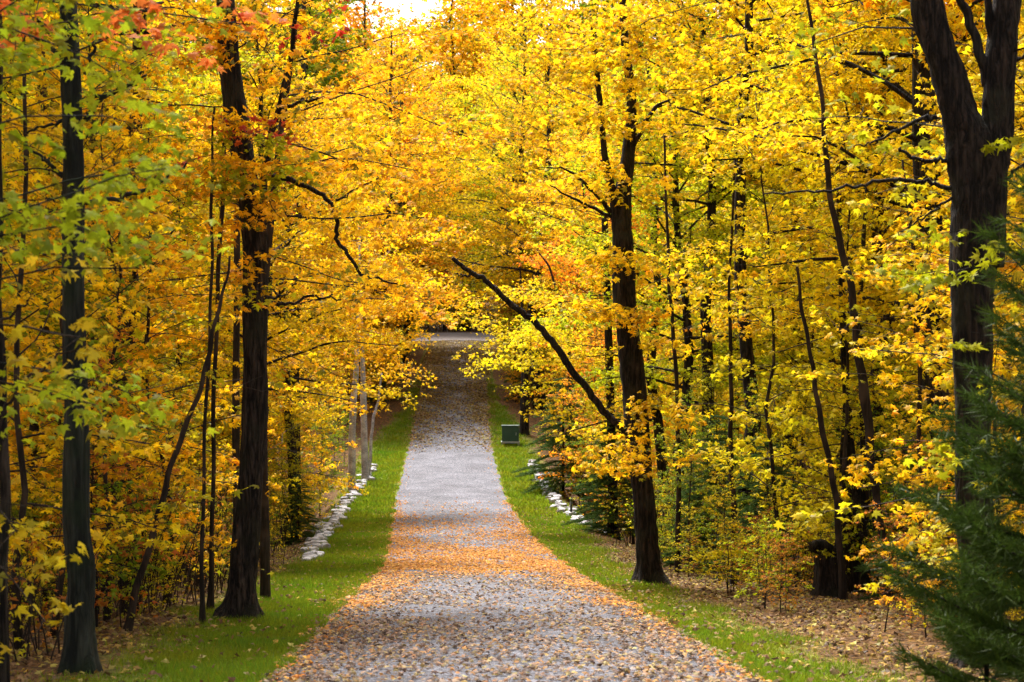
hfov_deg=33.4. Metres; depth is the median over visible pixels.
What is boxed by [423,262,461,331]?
young maple
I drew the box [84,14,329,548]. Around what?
maple tree
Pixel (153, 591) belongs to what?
shrub
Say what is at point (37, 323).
sapling
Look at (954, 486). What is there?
shrub
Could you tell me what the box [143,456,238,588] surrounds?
thicket
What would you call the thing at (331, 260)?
maple tree
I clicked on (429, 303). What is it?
young maple
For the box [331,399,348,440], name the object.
shrub
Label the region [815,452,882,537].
thicket
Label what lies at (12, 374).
sapling
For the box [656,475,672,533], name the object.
shrub
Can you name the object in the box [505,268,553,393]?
young maple
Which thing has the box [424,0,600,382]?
maple tree
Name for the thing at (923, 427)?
sapling
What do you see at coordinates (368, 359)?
young maple
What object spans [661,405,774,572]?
hemlock
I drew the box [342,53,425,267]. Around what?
hillside tree
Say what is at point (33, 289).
sapling
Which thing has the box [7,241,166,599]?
sapling
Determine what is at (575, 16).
hillside tree
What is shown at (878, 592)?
shrub
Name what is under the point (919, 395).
sapling
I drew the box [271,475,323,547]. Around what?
hemlock
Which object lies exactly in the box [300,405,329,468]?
shrub
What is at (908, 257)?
sapling
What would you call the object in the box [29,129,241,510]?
young maple
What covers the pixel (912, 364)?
shrub
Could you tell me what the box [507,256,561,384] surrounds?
young maple
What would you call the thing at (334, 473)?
young maple
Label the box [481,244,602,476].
sapling
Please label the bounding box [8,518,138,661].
thicket
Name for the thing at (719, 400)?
young maple
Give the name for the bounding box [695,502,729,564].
shrub
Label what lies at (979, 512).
white pine
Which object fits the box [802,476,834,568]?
shrub
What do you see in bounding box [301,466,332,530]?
shrub
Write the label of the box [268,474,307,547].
shrub
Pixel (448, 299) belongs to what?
young maple
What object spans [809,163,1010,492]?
young maple
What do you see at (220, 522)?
thicket
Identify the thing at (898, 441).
sapling
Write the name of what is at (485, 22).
hillside tree
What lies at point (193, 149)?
maple tree
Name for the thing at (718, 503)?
shrub
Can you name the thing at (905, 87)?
maple tree
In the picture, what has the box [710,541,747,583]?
shrub
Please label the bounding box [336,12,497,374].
maple tree
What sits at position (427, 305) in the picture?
young maple
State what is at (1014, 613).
shrub
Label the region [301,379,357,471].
shrub
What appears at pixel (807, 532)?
shrub
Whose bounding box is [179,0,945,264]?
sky
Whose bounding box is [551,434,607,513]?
shrub
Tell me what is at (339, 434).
shrub
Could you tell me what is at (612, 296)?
young maple
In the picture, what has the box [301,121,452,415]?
maple tree
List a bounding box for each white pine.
[862,166,1023,681]
[919,308,1023,681]
[923,482,1023,681]
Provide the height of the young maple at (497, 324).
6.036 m
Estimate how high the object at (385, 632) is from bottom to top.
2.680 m
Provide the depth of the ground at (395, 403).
26.51 m
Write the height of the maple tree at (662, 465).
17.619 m
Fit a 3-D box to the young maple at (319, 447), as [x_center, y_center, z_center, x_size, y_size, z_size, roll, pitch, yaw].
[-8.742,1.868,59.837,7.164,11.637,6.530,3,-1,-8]
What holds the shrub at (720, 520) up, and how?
on the ground at (395, 403)
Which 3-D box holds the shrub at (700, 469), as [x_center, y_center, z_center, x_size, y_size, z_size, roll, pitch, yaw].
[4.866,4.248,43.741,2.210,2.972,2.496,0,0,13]
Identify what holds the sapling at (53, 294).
on the ground at (395, 403)
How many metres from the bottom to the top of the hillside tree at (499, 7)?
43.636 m
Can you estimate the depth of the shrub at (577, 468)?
66.13 m
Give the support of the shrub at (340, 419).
on the ground at (395, 403)
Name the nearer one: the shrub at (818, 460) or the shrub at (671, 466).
the shrub at (818, 460)
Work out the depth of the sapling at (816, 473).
28.71 m
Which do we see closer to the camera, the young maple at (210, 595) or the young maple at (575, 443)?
the young maple at (210, 595)
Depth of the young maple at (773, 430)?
56.91 m
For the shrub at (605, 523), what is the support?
on the ground at (395, 403)
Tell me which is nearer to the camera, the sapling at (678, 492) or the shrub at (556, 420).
the sapling at (678, 492)
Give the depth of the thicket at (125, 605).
23.21 m
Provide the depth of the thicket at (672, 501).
43.95 m
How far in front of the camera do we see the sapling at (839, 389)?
29.80 m
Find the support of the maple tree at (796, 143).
on the ground at (395, 403)
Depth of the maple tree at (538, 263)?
73.97 m
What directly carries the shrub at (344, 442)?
on the ground at (395, 403)
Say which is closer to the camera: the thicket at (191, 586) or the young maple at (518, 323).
the thicket at (191, 586)
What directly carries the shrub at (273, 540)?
on the ground at (395, 403)
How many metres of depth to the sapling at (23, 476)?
17.32 m
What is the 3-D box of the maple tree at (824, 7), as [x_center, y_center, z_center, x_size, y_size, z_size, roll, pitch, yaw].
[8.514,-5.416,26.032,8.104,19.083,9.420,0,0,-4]
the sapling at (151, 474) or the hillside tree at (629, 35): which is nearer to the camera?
the sapling at (151, 474)
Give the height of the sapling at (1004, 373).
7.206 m
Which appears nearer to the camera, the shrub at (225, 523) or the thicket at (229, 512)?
the shrub at (225, 523)
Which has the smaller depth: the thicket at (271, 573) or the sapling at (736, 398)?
the thicket at (271, 573)
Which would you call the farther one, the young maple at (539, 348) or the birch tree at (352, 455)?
the young maple at (539, 348)
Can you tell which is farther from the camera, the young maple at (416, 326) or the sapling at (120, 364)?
the young maple at (416, 326)
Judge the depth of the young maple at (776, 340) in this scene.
41.60 m
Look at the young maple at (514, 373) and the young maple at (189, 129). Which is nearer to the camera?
the young maple at (189, 129)
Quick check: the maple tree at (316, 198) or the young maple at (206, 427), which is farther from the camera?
the maple tree at (316, 198)
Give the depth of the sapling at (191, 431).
29.14 m
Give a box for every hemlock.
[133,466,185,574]
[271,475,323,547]
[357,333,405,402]
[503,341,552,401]
[512,377,603,502]
[561,414,654,540]
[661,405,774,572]
[709,435,812,580]
[832,383,924,574]
[853,415,1014,601]
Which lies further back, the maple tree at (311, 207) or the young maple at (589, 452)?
the maple tree at (311, 207)
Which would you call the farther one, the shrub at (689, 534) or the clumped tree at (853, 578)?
the shrub at (689, 534)
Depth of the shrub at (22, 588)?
19.77 m
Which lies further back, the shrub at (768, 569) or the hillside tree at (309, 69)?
the hillside tree at (309, 69)
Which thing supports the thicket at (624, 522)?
on the ground at (395, 403)
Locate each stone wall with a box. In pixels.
[300,463,377,561]
[527,460,591,522]
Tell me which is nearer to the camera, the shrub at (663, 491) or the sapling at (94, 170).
the sapling at (94, 170)
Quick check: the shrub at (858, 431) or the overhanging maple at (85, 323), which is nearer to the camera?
the overhanging maple at (85, 323)
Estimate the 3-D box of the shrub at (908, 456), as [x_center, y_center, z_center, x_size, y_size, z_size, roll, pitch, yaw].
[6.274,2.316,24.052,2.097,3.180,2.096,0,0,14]
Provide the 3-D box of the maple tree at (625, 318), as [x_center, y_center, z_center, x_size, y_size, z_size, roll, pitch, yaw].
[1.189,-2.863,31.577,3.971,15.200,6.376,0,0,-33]
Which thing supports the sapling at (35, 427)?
on the ground at (395, 403)
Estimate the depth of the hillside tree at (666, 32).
184.47 m
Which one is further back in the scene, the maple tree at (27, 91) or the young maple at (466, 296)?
the young maple at (466, 296)
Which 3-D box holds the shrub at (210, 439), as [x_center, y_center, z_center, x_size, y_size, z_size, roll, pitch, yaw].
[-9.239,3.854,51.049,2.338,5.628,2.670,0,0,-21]
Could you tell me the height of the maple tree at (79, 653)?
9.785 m
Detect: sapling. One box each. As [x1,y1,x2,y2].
[1,0,191,649]
[1,11,127,570]
[1,33,211,638]
[1,162,61,553]
[1,165,102,553]
[2,0,238,597]
[2,79,180,609]
[2,146,133,556]
[3,189,151,604]
[4,51,238,608]
[4,75,241,621]
[4,177,210,566]
[4,194,200,596]
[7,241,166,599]
[11,329,201,628]
[25,39,147,615]
[25,225,280,586]
[26,40,309,602]
[88,21,111,470]
[92,185,230,595]
[95,256,295,630]
[160,0,346,597]
[161,20,325,520]
[471,227,586,434]
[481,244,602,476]
[568,108,749,572]
[658,84,905,589]
[663,142,829,585]
[720,247,906,599]
[731,4,800,469]
[732,104,950,554]
[747,253,927,559]
[753,0,953,602]
[774,0,1023,593]
[784,68,1023,552]
[805,181,950,587]
[821,107,1023,615]
[843,159,1001,607]
[853,9,1023,533]
[866,5,1023,546]
[871,156,1023,563]
[888,74,1023,586]
[906,269,1023,526]
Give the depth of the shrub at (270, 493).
52.25 m
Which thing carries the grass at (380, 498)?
on the ground at (395, 403)
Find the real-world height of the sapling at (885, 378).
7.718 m
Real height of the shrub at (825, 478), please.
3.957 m
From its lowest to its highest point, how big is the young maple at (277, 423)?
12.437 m
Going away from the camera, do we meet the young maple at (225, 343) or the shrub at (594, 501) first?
the young maple at (225, 343)
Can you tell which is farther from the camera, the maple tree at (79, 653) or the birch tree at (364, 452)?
the birch tree at (364, 452)
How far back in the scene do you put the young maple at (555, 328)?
95.20 m
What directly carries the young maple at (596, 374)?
on the ground at (395, 403)
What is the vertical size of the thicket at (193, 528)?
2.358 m
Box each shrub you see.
[8,474,40,607]
[8,546,30,623]
[9,467,62,624]
[20,548,66,629]
[27,517,110,621]
[43,442,159,611]
[63,523,134,606]
[92,506,153,626]
[101,339,205,538]
[102,413,195,519]
[103,492,144,600]
[125,528,188,598]
[128,535,187,611]
[132,348,240,562]
[135,518,189,608]
[139,383,271,575]
[183,406,231,501]
[193,331,284,559]
[208,496,232,578]
[214,508,231,577]
[214,544,228,581]
[221,535,229,574]
[223,447,301,549]
[259,526,290,564]
[267,427,287,550]
[268,430,304,546]
[268,472,292,539]
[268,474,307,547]
[269,452,302,544]
[275,430,326,512]
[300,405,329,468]
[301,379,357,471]
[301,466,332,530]
[303,377,349,497]
[321,392,358,445]
[325,424,348,465]
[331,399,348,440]
[332,411,360,463]
[533,401,567,444]
[536,415,560,451]
[540,387,567,448]
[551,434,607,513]
[557,435,597,504]
[565,402,595,488]
[569,471,628,531]
[571,395,602,448]
[599,445,658,542]
[653,474,672,558]
[655,412,710,545]
[655,503,668,559]
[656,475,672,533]
[658,466,730,555]
[658,471,687,568]
[661,501,711,576]
[663,456,734,530]
[666,444,710,531]
[668,461,715,544]
[672,518,697,571]
[676,535,705,574]
[679,509,745,580]
[681,528,703,573]
[684,473,756,585]
[687,408,757,515]
[692,457,755,592]
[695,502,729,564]
[697,512,770,591]
[700,442,770,551]
[707,494,730,569]
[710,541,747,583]
[713,530,746,592]
[723,512,814,607]
[725,507,788,596]
[735,517,794,583]
[743,491,807,588]
[744,546,784,593]
[745,536,784,588]
[746,503,790,571]
[746,522,776,581]
[749,535,794,590]
[752,487,828,584]
[752,534,820,612]
[759,512,789,582]
[760,513,812,613]
[769,542,797,587]
[777,405,839,541]
[778,513,812,593]
[781,482,834,576]
[788,523,834,585]
[789,401,856,541]
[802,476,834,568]
[803,348,917,591]
[852,500,923,631]
[855,530,914,597]
[864,518,924,602]
[869,361,928,547]
[869,492,909,579]
[878,553,931,629]
[881,477,954,614]
[882,402,1023,589]
[883,428,957,598]
[888,494,949,637]
[929,527,957,623]
[933,414,1017,592]
[934,518,1022,619]
[953,499,1023,617]
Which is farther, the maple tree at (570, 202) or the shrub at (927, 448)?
the maple tree at (570, 202)
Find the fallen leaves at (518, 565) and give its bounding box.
[269,347,771,681]
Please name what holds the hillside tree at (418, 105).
on the ground at (395, 403)
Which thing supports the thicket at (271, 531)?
on the ground at (395, 403)
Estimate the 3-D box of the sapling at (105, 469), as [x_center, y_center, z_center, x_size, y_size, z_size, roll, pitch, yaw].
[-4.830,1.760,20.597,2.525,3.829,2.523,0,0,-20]
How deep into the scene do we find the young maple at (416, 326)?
143.31 m
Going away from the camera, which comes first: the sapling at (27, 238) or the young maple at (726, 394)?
the sapling at (27, 238)
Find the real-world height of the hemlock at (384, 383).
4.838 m
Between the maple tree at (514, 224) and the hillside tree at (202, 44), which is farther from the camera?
the hillside tree at (202, 44)
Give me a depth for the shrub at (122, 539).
26.21 m
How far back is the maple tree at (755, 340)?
43.67 m
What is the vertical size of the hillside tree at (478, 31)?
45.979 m
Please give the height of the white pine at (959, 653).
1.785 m
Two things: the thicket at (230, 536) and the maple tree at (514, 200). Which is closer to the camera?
the thicket at (230, 536)
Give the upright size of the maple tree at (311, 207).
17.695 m
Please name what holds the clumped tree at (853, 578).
on the ground at (395, 403)
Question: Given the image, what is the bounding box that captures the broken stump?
[804,539,851,597]
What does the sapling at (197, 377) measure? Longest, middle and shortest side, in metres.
8.707 x 4.432 x 4.166 m
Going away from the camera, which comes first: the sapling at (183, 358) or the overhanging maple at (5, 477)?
the overhanging maple at (5, 477)
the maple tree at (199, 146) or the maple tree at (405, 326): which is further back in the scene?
the maple tree at (405, 326)
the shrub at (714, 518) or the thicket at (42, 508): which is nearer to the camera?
the thicket at (42, 508)
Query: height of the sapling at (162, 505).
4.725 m
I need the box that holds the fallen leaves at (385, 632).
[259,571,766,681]
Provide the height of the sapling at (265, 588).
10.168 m
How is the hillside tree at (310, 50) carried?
on the ground at (395, 403)
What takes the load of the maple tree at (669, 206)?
on the ground at (395, 403)
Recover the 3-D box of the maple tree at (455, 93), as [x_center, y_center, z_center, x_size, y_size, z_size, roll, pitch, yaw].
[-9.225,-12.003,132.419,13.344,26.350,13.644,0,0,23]
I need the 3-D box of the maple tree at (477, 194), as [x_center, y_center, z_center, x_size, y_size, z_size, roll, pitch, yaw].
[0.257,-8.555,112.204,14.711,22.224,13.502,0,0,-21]
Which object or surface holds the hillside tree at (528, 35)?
on the ground at (395, 403)
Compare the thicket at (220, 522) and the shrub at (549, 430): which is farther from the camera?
the shrub at (549, 430)
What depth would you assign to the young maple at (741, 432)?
58.48 m
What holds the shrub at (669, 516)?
on the ground at (395, 403)
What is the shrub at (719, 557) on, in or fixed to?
on the ground at (395, 403)
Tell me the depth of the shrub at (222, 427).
33.48 m
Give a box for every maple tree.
[1,0,193,673]
[1,0,340,597]
[2,0,254,365]
[2,0,286,507]
[2,1,141,168]
[3,4,188,115]
[11,2,302,413]
[82,0,549,619]
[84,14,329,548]
[111,0,459,557]
[135,69,273,483]
[138,27,429,547]
[159,90,350,443]
[189,72,295,278]
[264,99,364,383]
[288,3,496,391]
[290,1,496,536]
[291,108,417,394]
[293,102,341,369]
[293,176,398,359]
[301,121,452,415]
[325,11,500,362]
[326,106,439,379]
[330,18,481,350]
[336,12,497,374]
[388,95,463,341]
[415,44,613,358]
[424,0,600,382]
[426,47,558,346]
[426,51,521,335]
[427,40,562,365]
[429,0,634,409]
[443,160,620,539]
[445,45,537,331]
[451,0,742,584]
[476,113,597,393]
[481,101,577,371]
[485,105,554,354]
[491,119,585,378]
[492,81,657,424]
[503,112,648,413]
[510,1,803,549]
[514,0,839,547]
[515,152,693,462]
[517,60,645,379]
[518,0,895,543]
[519,103,690,369]
[579,84,780,440]
[583,0,952,557]
[612,3,839,503]
[633,115,723,392]
[636,89,711,298]
[641,0,952,540]
[641,0,1023,582]
[643,0,1023,554]
[651,0,1022,480]
[683,0,1023,481]
[717,102,950,438]
[753,173,906,444]
[762,0,1023,667]
[785,0,1023,378]
[799,0,984,52]
[803,172,953,440]
[842,41,1023,402]
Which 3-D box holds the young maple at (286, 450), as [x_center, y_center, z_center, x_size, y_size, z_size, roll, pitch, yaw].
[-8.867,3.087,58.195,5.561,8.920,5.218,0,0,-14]
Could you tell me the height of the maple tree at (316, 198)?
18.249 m
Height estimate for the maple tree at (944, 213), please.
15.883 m
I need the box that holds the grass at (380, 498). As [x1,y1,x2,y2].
[14,378,931,681]
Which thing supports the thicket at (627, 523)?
on the ground at (395, 403)
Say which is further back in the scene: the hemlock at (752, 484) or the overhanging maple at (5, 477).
the hemlock at (752, 484)
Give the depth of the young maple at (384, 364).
97.24 m
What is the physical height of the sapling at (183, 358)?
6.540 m
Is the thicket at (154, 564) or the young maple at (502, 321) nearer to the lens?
the thicket at (154, 564)
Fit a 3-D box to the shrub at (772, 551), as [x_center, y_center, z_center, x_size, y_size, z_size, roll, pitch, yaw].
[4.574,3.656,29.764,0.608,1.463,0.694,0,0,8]
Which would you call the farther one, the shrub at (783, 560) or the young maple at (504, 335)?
the young maple at (504, 335)
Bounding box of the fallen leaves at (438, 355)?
[402,340,498,453]
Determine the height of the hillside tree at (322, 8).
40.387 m
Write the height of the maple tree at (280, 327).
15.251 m
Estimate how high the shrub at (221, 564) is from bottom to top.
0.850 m
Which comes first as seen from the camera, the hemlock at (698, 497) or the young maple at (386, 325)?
the hemlock at (698, 497)
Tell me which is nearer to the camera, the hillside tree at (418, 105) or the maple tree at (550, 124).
the maple tree at (550, 124)
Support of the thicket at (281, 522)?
on the ground at (395, 403)
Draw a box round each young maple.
[2,1,184,540]
[2,60,149,564]
[7,180,190,529]
[7,181,56,486]
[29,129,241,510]
[99,339,230,510]
[100,227,231,500]
[101,126,289,515]
[101,195,242,519]
[127,106,327,622]
[134,137,301,509]
[137,212,280,534]
[143,0,351,610]
[165,314,303,535]
[171,205,316,515]
[200,187,379,517]
[200,326,340,533]
[216,242,358,519]
[268,258,347,433]
[268,306,306,475]
[268,409,333,544]
[272,259,344,437]
[273,267,333,412]
[301,402,353,516]
[302,228,401,400]
[302,311,379,427]
[319,249,405,407]
[345,295,403,392]
[351,323,386,402]
[365,285,405,373]
[365,336,402,401]
[413,292,433,340]
[416,261,448,331]
[417,263,442,328]
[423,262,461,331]
[424,262,448,330]
[431,263,462,330]
[436,262,473,330]
[436,265,472,331]
[439,226,491,330]
[443,223,484,330]
[449,281,480,328]
[451,265,488,330]
[456,264,493,330]
[460,250,497,330]
[472,255,498,328]
[482,275,538,382]
[489,285,508,351]
[489,308,530,401]
[491,295,515,350]
[493,308,514,378]
[502,345,531,402]
[503,297,547,382]
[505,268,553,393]
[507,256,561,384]
[520,218,594,408]
[522,279,597,428]
[524,247,603,429]
[527,214,597,390]
[537,232,652,444]
[538,297,697,544]
[538,307,673,512]
[556,285,695,511]
[562,280,619,451]
[564,363,631,528]
[578,340,671,536]
[587,226,666,435]
[600,350,697,485]
[604,279,695,455]
[614,240,778,477]
[616,172,768,510]
[630,389,738,571]
[644,298,745,510]
[649,343,764,541]
[656,220,764,508]
[669,288,765,501]
[691,88,914,519]
[701,371,792,568]
[704,20,946,549]
[719,213,923,541]
[722,323,823,494]
[728,338,836,526]
[752,330,840,541]
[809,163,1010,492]
[825,339,926,554]
[868,31,1023,517]
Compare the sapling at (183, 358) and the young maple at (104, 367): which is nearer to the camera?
the sapling at (183, 358)
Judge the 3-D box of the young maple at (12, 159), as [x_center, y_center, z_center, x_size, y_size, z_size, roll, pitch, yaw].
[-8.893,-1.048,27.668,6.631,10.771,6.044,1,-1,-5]
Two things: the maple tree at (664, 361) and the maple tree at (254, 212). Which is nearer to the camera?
the maple tree at (254, 212)
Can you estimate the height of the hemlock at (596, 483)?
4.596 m
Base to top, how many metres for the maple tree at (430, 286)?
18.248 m
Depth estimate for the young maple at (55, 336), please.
31.35 m
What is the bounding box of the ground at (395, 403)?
[9,279,1023,681]
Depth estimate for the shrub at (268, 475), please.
55.31 m
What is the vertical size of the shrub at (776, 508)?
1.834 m
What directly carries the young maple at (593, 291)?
on the ground at (395, 403)
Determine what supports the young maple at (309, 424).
on the ground at (395, 403)
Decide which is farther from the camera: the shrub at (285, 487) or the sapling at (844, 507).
the shrub at (285, 487)
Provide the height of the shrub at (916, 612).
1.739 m
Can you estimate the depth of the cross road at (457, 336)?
157.72 m
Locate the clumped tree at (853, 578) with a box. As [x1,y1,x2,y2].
[753,163,908,593]
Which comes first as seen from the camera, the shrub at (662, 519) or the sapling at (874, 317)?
the sapling at (874, 317)
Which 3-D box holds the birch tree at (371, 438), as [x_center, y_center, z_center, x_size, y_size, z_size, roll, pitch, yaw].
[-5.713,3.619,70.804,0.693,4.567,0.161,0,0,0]
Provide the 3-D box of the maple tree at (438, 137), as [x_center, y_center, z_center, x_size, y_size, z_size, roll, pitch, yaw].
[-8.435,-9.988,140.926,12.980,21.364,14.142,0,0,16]
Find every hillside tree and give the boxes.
[155,0,308,134]
[176,0,260,122]
[182,0,344,147]
[244,0,384,191]
[245,1,357,136]
[279,0,374,110]
[308,0,449,225]
[340,8,378,52]
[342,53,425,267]
[347,5,412,94]
[347,38,454,318]
[373,0,528,329]
[380,0,531,319]
[410,0,608,213]
[417,2,497,314]
[424,1,528,305]
[431,0,566,230]
[450,3,536,128]
[457,0,567,198]
[505,0,612,147]
[536,0,612,99]
[540,0,677,103]
[574,0,754,143]
[604,0,718,142]
[662,0,824,104]
[682,4,777,106]
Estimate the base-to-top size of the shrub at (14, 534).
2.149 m
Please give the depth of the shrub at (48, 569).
20.27 m
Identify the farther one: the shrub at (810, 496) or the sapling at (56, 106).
the shrub at (810, 496)
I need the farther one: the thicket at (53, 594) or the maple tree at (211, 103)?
the maple tree at (211, 103)
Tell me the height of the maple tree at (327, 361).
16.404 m
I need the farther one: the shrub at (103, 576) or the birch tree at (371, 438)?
the birch tree at (371, 438)
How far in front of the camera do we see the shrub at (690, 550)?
34.93 m
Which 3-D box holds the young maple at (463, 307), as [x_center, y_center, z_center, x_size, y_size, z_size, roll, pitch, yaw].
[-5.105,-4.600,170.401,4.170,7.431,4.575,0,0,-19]
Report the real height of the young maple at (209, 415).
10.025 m
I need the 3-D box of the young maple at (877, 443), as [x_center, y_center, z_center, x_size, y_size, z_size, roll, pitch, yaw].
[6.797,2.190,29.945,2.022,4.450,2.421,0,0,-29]
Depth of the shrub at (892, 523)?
30.03 m
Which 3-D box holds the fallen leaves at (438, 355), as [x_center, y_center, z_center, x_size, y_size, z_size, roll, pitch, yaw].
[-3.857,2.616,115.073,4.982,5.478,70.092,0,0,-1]
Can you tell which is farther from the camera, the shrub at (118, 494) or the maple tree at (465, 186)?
the maple tree at (465, 186)
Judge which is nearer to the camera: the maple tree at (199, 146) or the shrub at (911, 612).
the shrub at (911, 612)
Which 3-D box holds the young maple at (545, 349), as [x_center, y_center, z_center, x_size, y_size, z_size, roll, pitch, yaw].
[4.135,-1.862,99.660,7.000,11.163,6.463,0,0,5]
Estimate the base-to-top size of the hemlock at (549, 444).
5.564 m
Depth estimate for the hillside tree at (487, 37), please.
215.51 m
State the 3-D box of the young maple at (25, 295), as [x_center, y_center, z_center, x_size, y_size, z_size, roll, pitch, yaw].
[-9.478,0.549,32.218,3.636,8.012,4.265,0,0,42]
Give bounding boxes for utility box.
[501,425,519,445]
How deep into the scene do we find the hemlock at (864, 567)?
27.02 m
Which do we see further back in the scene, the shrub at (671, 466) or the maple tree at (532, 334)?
the maple tree at (532, 334)
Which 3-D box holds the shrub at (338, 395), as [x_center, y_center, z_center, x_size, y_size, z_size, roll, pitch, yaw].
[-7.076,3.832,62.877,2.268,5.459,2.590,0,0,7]
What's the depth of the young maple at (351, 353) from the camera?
96.28 m
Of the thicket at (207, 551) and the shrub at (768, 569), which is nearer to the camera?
the shrub at (768, 569)
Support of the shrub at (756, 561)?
on the ground at (395, 403)
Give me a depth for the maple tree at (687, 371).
45.90 m
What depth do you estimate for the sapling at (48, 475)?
20.62 m
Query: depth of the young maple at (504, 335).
110.42 m
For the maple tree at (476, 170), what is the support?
on the ground at (395, 403)
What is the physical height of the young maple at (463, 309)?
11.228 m
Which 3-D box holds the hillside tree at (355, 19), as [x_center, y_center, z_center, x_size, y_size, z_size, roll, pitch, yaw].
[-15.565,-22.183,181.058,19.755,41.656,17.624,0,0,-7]
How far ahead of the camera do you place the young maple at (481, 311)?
169.68 m
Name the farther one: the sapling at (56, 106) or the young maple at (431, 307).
the young maple at (431, 307)
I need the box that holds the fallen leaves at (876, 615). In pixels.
[8,505,1022,681]
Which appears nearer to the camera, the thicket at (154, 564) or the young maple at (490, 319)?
the thicket at (154, 564)
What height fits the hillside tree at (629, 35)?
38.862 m
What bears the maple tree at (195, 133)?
on the ground at (395, 403)
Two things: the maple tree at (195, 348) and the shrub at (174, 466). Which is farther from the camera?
the maple tree at (195, 348)
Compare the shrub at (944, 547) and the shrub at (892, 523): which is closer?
the shrub at (944, 547)
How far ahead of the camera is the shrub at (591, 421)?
72.01 m
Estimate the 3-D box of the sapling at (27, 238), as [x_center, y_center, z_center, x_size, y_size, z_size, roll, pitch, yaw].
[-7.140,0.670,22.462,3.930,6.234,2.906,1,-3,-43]
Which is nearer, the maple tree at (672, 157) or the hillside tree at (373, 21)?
the maple tree at (672, 157)
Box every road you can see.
[283,340,743,681]
[324,332,538,340]
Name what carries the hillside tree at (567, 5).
on the ground at (395, 403)
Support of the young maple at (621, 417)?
on the ground at (395, 403)
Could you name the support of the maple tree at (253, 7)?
on the ground at (395, 403)
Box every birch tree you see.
[314,186,414,489]
[322,187,409,478]
[368,373,382,475]
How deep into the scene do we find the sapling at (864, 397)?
25.96 m
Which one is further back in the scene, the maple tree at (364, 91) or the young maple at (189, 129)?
the maple tree at (364, 91)
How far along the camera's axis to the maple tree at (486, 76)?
127.01 m
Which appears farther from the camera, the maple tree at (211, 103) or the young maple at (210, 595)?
the maple tree at (211, 103)
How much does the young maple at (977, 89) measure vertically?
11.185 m
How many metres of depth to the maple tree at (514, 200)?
113.74 m
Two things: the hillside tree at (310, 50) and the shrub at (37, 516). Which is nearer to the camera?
the shrub at (37, 516)
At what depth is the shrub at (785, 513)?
31.56 m
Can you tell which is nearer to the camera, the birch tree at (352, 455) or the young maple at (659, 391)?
the young maple at (659, 391)
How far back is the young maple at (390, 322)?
101.36 m
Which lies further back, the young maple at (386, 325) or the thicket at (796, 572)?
the young maple at (386, 325)
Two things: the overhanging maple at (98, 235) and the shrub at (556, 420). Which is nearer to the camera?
the overhanging maple at (98, 235)
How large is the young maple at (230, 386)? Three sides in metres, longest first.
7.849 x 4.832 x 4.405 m
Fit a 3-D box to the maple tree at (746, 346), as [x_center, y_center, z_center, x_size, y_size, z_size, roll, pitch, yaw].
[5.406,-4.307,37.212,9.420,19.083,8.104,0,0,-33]
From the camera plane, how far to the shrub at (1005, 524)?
19.08 m
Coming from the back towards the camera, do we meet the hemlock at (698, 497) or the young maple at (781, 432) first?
the young maple at (781, 432)
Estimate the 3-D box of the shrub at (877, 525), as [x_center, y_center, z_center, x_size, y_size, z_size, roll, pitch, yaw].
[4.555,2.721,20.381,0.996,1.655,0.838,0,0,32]
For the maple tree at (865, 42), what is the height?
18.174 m
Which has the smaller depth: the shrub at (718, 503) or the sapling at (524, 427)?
the shrub at (718, 503)
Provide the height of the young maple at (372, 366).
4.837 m
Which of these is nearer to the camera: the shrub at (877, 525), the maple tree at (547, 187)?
the shrub at (877, 525)
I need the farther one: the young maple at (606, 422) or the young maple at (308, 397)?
the young maple at (308, 397)
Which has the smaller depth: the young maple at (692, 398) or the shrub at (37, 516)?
the shrub at (37, 516)
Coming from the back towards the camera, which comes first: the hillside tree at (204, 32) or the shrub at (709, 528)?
the hillside tree at (204, 32)
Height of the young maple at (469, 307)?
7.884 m
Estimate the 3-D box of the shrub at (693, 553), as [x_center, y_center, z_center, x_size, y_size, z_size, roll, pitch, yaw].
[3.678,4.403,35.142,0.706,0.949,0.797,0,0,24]
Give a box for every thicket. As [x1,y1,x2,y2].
[8,497,43,572]
[8,503,152,657]
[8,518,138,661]
[8,527,53,607]
[20,527,101,602]
[37,489,168,615]
[48,477,216,617]
[98,457,281,612]
[126,484,223,604]
[137,508,231,581]
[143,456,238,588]
[154,486,270,593]
[158,472,232,574]
[180,515,232,583]
[193,490,232,572]
[207,488,281,563]
[208,491,284,564]
[269,490,296,550]
[269,503,311,556]
[602,476,660,546]
[611,461,693,566]
[618,473,672,549]
[623,468,684,558]
[652,453,723,565]
[653,458,701,552]
[767,465,839,589]
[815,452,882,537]
[840,442,925,592]
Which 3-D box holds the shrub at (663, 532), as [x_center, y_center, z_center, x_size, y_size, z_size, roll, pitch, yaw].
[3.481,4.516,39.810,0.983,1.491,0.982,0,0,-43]
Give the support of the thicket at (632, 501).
on the ground at (395, 403)
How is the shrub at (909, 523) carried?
on the ground at (395, 403)
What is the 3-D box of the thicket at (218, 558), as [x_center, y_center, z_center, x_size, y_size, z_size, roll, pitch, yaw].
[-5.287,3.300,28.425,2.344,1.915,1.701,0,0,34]
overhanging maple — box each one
[0,0,255,447]
[0,0,292,681]
[0,227,139,662]
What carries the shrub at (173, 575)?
on the ground at (395, 403)
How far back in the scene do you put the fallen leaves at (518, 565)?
38.48 m
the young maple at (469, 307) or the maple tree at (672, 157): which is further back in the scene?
the young maple at (469, 307)
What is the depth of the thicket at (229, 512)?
37.17 m
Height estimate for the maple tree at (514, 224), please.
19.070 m
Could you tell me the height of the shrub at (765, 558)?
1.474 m
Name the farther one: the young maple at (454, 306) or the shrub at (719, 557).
the young maple at (454, 306)
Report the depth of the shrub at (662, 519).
37.13 m
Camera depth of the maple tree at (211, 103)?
93.83 m

